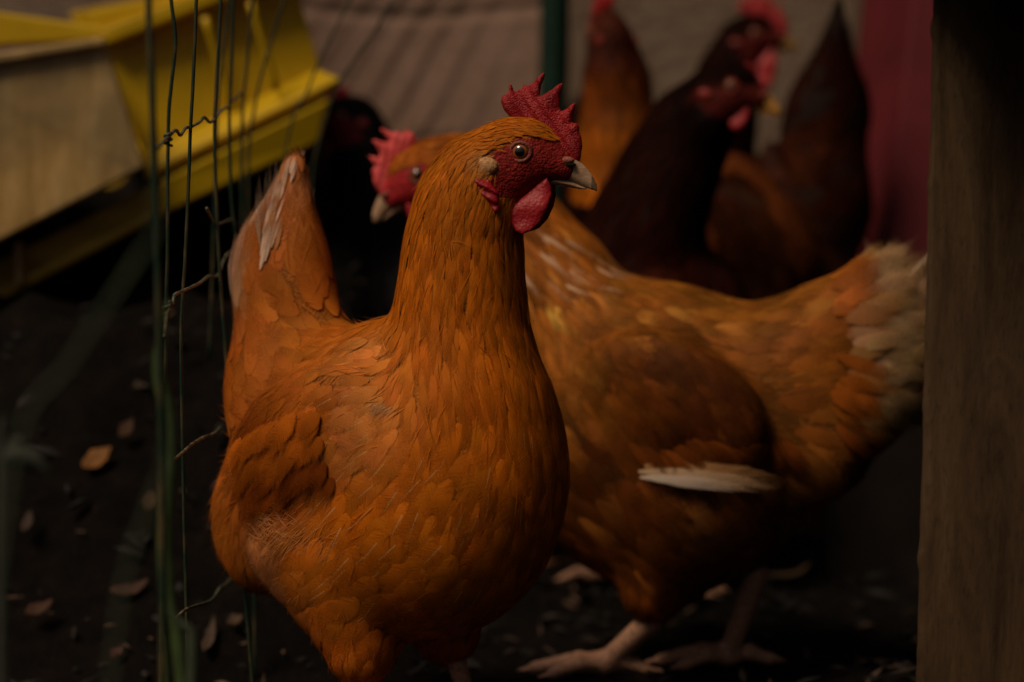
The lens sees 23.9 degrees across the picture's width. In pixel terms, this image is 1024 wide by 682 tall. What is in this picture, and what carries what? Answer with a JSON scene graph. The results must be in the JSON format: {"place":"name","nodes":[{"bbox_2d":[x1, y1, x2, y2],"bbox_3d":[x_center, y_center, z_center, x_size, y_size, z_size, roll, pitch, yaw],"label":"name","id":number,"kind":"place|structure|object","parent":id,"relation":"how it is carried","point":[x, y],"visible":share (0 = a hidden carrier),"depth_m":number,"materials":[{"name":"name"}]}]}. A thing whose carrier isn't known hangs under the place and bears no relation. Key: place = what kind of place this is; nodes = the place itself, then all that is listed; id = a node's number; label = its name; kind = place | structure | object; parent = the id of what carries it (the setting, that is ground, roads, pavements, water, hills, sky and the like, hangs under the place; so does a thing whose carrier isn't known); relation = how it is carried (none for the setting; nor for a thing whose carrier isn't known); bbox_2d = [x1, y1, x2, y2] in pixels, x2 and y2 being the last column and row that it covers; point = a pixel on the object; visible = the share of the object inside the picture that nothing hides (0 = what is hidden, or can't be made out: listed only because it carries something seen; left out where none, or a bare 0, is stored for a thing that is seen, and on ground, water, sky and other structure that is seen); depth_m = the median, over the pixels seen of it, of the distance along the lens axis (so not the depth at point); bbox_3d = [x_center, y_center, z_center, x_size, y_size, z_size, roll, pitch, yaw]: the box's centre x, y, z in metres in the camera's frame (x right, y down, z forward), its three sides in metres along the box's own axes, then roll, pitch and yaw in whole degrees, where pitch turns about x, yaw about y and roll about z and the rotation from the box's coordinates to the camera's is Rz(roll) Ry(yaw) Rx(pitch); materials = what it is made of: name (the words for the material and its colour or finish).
{"place":"outdoors","nodes":[
{"label":"outdoors","id":0,"kind":"place"},
{"bbox_2d":[0,96,918,681],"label":"ground","id":1,"kind":"structure","parent":0,"point":[54,552],"depth_m":2.17,"materials":[{"name":"soil"}]},
{"bbox_2d":[0,413,49,681],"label":"sprout","id":2,"kind":"object","parent":1,"relation":"on","point":[29,459],"visible":0.81,"depth_m":1.26,"materials":[{"name":"green plant"}]},
{"bbox_2d":[20,509,32,532],"bbox_3d":[-0.416,0.154,2.074,0.010,0.020,0.017,0,4,0],"label":"fallen leaf","id":3,"kind":"object","parent":1,"relation":"on","point":[26,523],"visible":1,"depth_m":2.07,"materials":[{"name":"brown plant"}]},
{"bbox_2d":[25,599,52,615],"bbox_3d":[-0.391,0.220,2.001,0.022,0.013,0.013,0,4,0],"label":"fallen leaf","id":4,"kind":"object","parent":1,"relation":"on","point":[35,609],"visible":1,"depth_m":2.00,"materials":[{"name":"brown plant"}]},
{"bbox_2d":[82,446,110,468],"bbox_3d":[-0.364,0.102,2.121,0.025,0.020,0.018,0,4,0],"label":"fallen leaf","id":5,"kind":"object","parent":1,"relation":"on","point":[95,458],"visible":1,"depth_m":2.12,"materials":[{"name":"brown plant"}]},
{"bbox_2d":[0,174,196,681],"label":"grass tuft","id":6,"kind":"object","parent":1,"relation":"on","point":[176,626],"visible":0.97,"depth_m":1.33,"materials":[{"name":"green plant"}]},
{"bbox_2d":[110,645,122,656],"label":"fallen leaf","id":7,"kind":"object","parent":1,"relation":"on","point":[119,649],"visible":0.57,"depth_m":1.96,"materials":[{"name":"brown plant"}]},
{"bbox_2d":[119,418,133,436],"bbox_3d":[-0.343,0.077,2.148,0.013,0.016,0.014,0,4,0],"label":"fallen leaf","id":8,"kind":"object","parent":1,"relation":"on","point":[126,428],"visible":1,"depth_m":2.15,"materials":[{"name":"brown plant"}]},
{"bbox_2d":[110,579,148,595],"bbox_3d":[-0.319,0.206,2.019,0.032,0.013,0.011,0,4,0],"label":"fallen leaf","id":9,"kind":"object","parent":1,"relation":"on","point":[134,588],"visible":0.87,"depth_m":2.02,"materials":[{"name":"brown plant"}]},
{"bbox_2d":[143,491,156,507],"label":"fallen leaf","id":10,"kind":"object","parent":1,"relation":"on","point":[145,499],"visible":0.38,"depth_m":2.09,"materials":[{"name":"brown plant"}]},
{"bbox_2d":[0,96,328,297],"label":"crate","id":11,"kind":"object","parent":1,"relation":"on","point":[21,268],"visible":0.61,"depth_m":2.38,"materials":[{"name":"yellow plastic"}]},
{"bbox_2d":[0,37,143,240],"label":"tub","id":12,"kind":"object","parent":11,"relation":"on","point":[67,136],"visible":1,"depth_m":2.31,"materials":[{"name":"beige plastic"}]},
{"bbox_2d":[0,0,338,180],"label":"crate","id":13,"kind":"object","parent":11,"relation":"on","point":[291,63],"visible":0.82,"depth_m":2.43,"materials":[{"name":"yellow plastic"}]},
{"bbox_2d":[201,615,215,650],"bbox_3d":[-0.247,0.238,1.972,0.010,0.026,0.032,0,4,0],"label":"fallen leaf","id":14,"kind":"object","parent":1,"relation":"on","point":[207,642],"visible":1,"depth_m":1.98,"materials":[{"name":"brown plant"}]},
{"bbox_2d":[227,613,242,624],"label":"fallen leaf","id":15,"kind":"object","parent":1,"relation":"on","point":[234,619],"visible":1,"depth_m":1.99,"materials":[{"name":"brown plant"}]},
{"bbox_2d":[145,0,392,681],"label":"wire fence","id":16,"kind":"object","parent":1,"relation":"on","point":[166,140],"visible":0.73,"depth_m":1.68,"materials":[{"name":"green metal"}]},
{"bbox_2d":[277,160,327,174],"bbox_3d":[-0.242,0.016,2.858,0.158,0.459,0.158,0,4,0],"label":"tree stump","id":17,"kind":"object","parent":1,"relation":"on","point":[320,166],"depth_m":2.77,"materials":[{"name":"plant"}]},
{"bbox_2d":[316,84,407,317],"bbox_3d":[-0.128,-0.024,2.603,0.289,0.512,0.230,0,4,0],"label":"hen","id":18,"kind":"object","parent":1,"relation":"on","point":[354,125],"visible":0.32,"depth_m":2.55,"materials":[{"name":"black"}]},
{"bbox_2d":[208,73,597,681],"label":"hen","id":19,"kind":"object","parent":1,"relation":"on","point":[391,484],"visible":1,"depth_m":1.66,"materials":[{"name":"orange"}]},
{"bbox_2d":[0,0,853,155],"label":"back wall","id":20,"kind":"structure","parent":1,"relation":"on","point":[676,38],"depth_m":3.33,"materials":[{"name":"paint"}]},
{"bbox_2d":[1,149,918,681],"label":"soil litter","id":21,"kind":"object","parent":1,"relation":"on","point":[901,667],"visible":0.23,"depth_m":2.19,"materials":[{"name":"brown plant"}]},
{"bbox_2d":[539,0,569,203],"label":"fence post","id":22,"kind":"object","parent":1,"relation":"on","point":[554,40],"visible":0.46,"depth_m":2.87,"materials":[{"name":"green metal"}]},
{"bbox_2d":[300,0,539,142],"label":"cloth sheet","id":23,"kind":"object","parent":22,"relation":"hanging from","point":[422,69],"visible":0.26,"depth_m":2.96,"materials":[{"name":"beige fabric"}]},
{"bbox_2d":[546,556,570,567],"bbox_3d":[0.031,0.225,2.509,0.090,0.022,0.031,2,4,27],"label":"fallen leaf","id":24,"kind":"object","parent":1,"relation":"on","point":[552,563],"visible":0.23,"depth_m":2.49,"materials":[{"name":"brown plant"}]},
{"bbox_2d":[368,128,926,678],"bbox_3d":[0.132,0.047,2.012,0.452,0.450,0.252,3,5,40],"label":"hen","id":25,"kind":"object","parent":1,"relation":"on","point":[716,440],"visible":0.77,"depth_m":1.92,"materials":[{"name":"orange"}]},
{"bbox_2d":[554,61,781,597],"bbox_3d":[0.098,-0.015,2.384,0.299,0.521,0.224,-2,4,-24],"label":"hen","id":26,"kind":"object","parent":1,"relation":"on","point":[649,212],"visible":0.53,"depth_m":2.32,"materials":[{"name":"brown"}]},
{"bbox_2d":[564,0,798,201],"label":"hen","id":27,"kind":"object","parent":1,"relation":"on","point":[756,35],"visible":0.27,"depth_m":2.83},
{"bbox_2d":[569,0,802,207],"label":"hen","id":28,"kind":"object","parent":1,"relation":"on","point":[617,93],"visible":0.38,"depth_m":2.56,"materials":[{"name":"brown"}]},
{"bbox_2d":[562,0,875,300],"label":"hen","id":29,"kind":"object","parent":1,"relation":"on","point":[766,235],"visible":0.24,"depth_m":2.57,"materials":[{"name":"brown"}]},
{"bbox_2d":[768,563,808,579],"bbox_3d":[0.274,0.232,2.427,0.049,0.017,0.023,0,4,0],"label":"fallen leaf","id":30,"kind":"object","parent":1,"relation":"on","point":[784,575],"visible":0.84,"depth_m":2.42,"materials":[{"name":"brown plant"}]},
{"bbox_2d":[851,0,862,58],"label":"batten","id":31,"kind":"object","parent":1,"relation":"on","point":[857,10],"depth_m":3.00,"materials":[{"name":"wood"}]},
{"bbox_2d":[805,0,932,540],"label":"painted board","id":32,"kind":"object","parent":1,"relation":"on","point":[894,56],"visible":0.06,"depth_m":2.73,"materials":[{"name":"red paint"}]},
{"bbox_2d":[825,400,922,581],"bbox_3d":[0.665,0.173,2.531,0.670,0.228,0.030,0,4,0],"label":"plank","id":33,"kind":"object","parent":1,"relation":"on","point":[873,521],"visible":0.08,"depth_m":2.52,"materials":[{"name":"brown wood"}]},
{"bbox_2d":[916,0,1023,681],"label":"timber post","id":34,"kind":"object","parent":1,"relation":"on","point":[970,559],"visible":1,"depth_m":1.56,"materials":[{"name":"brown wood"}]}
]}

